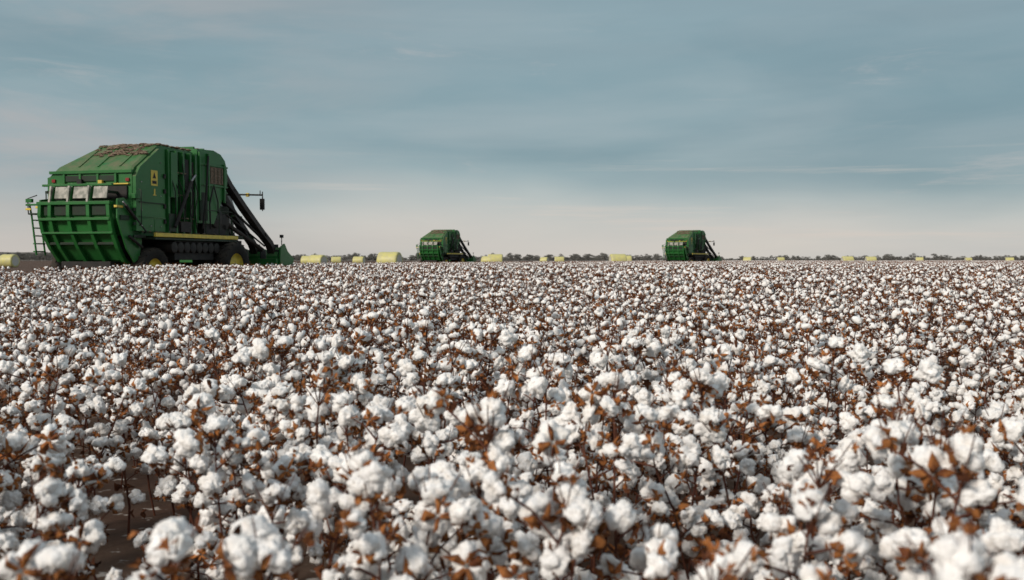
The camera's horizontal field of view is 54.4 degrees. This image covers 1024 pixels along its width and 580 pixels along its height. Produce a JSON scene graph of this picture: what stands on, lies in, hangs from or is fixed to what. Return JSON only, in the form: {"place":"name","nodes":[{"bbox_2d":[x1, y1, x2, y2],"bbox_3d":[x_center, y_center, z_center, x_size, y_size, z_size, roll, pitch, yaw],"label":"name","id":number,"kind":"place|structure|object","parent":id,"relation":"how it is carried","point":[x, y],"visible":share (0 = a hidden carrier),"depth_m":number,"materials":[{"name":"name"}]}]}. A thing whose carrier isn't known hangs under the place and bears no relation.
{"place":"outdoors","nodes":[
{"label":"outdoors","id":0,"kind":"place"},
{"bbox_2d":[0,252,1019,260],"bbox_3d":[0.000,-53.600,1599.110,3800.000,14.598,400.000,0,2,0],"label":"distant hill","id":1,"kind":"structure","parent":0,"point":[419,259],"depth_m":1433.41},
{"bbox_2d":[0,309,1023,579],"bbox_3d":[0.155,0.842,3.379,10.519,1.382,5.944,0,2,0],"label":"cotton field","id":2,"kind":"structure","parent":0,"point":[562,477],"depth_m":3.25,"materials":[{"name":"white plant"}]},
{"bbox_2d":[0,261,1023,515],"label":"cotton field","id":3,"kind":"structure","parent":0,"point":[900,307],"depth_m":9.94,"materials":[{"name":"white plant"}]},
{"bbox_2d":[0,261,1023,579],"bbox_3d":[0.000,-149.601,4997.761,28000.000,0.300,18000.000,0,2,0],"label":"ground","id":4,"kind":"structure","parent":0,"point":[118,551],"depth_m":6.07,"materials":[{"name":"soil"}]},
{"bbox_2d":[0,254,19,266],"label":"cotton bale","id":5,"kind":"object","parent":4,"relation":"on","point":[10,260],"visible":0.9,"depth_m":159.12},
{"bbox_2d":[25,143,293,271],"bbox_3d":[-12.340,-2.509,36.388,4.700,5.221,11.002,0,2,14],"label":"cotton harvester","id":6,"kind":"object","parent":4,"relation":"on","point":[139,204],"visible":0.94,"depth_m":32.51,"materials":[{"name":"green paint"}]},
{"bbox_2d":[301,256,308,264],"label":"cotton bale","id":7,"kind":"object","parent":4,"relation":"on","point":[304,259],"visible":0.37,"depth_m":198.97},
{"bbox_2d":[307,255,327,263],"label":"cotton bale","id":8,"kind":"object","parent":4,"relation":"on","point":[317,258],"visible":0.67,"depth_m":157.11},
{"bbox_2d":[331,257,341,262],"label":"cotton bale","id":9,"kind":"object","parent":4,"relation":"on","point":[335,259],"visible":0.76,"depth_m":258.90},
{"bbox_2d":[352,256,364,262],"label":"cotton bale","id":10,"kind":"object","parent":4,"relation":"on","point":[356,259],"visible":0.72,"depth_m":238.97},
{"bbox_2d":[377,252,402,262],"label":"cotton bale","id":11,"kind":"object","parent":4,"relation":"on","point":[386,257],"visible":0.59,"depth_m":117.09},
{"bbox_2d":[416,229,475,261],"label":"cotton harvester","id":12,"kind":"object","parent":4,"relation":"on","point":[439,246],"visible":0.89,"depth_m":128.33,"materials":[{"name":"green paint"}]},
{"bbox_2d":[481,256,487,261],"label":"cotton bale","id":13,"kind":"object","parent":4,"relation":"on","point":[484,258],"visible":0.37,"depth_m":224.17},
{"bbox_2d":[488,254,502,261],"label":"cotton bale","id":14,"kind":"object","parent":4,"relation":"on","point":[495,257],"visible":0.64,"depth_m":163.95},
{"bbox_2d":[0,252,1023,260],"bbox_3d":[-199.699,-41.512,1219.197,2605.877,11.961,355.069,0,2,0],"label":"distant tree line","id":15,"kind":"object","parent":4,"relation":"on","point":[28,256],"visible":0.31,"depth_m":1137.71,"materials":[{"name":"green plant"}]},
{"bbox_2d":[540,257,548,260],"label":"cotton bale","id":16,"kind":"object","parent":4,"relation":"on","point":[544,258],"visible":0.58,"depth_m":309.09},
{"bbox_2d":[554,257,563,260],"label":"cotton bale","id":17,"kind":"object","parent":4,"relation":"on","point":[558,258],"visible":0.62,"depth_m":268.92},
{"bbox_2d":[609,254,626,260],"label":"cotton bale","id":18,"kind":"object","parent":4,"relation":"on","point":[617,257],"visible":0.44,"depth_m":149.03},
{"bbox_2d":[626,255,631,260],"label":"cotton bale","id":19,"kind":"object","parent":4,"relation":"on","point":[629,257],"visible":0.29,"depth_m":198.99},
{"bbox_2d":[662,230,721,260],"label":"cotton harvester","id":20,"kind":"object","parent":4,"relation":"on","point":[685,245],"visible":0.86,"depth_m":131.26,"materials":[{"name":"green paint"}]},
{"bbox_2d":[382,260,1023,264],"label":"cotton field","id":21,"kind":"structure","parent":4,"relation":"on","point":[881,261],"depth_m":99.68,"materials":[{"name":"white plant"}]},
{"bbox_2d":[841,256,853,260],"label":"cotton bale","id":22,"kind":"object","parent":4,"relation":"on","point":[847,258],"visible":0.47,"depth_m":229.07},
{"bbox_2d":[865,257,876,260],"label":"cotton bale","id":23,"kind":"object","parent":4,"relation":"on","point":[870,258],"visible":0.59,"depth_m":248.94},
{"bbox_2d":[0,0,1023,258],"label":"sky","id":24,"kind":"structure","parent":0,"point":[765,128],"materials":[{"name":"blue"}]}
]}

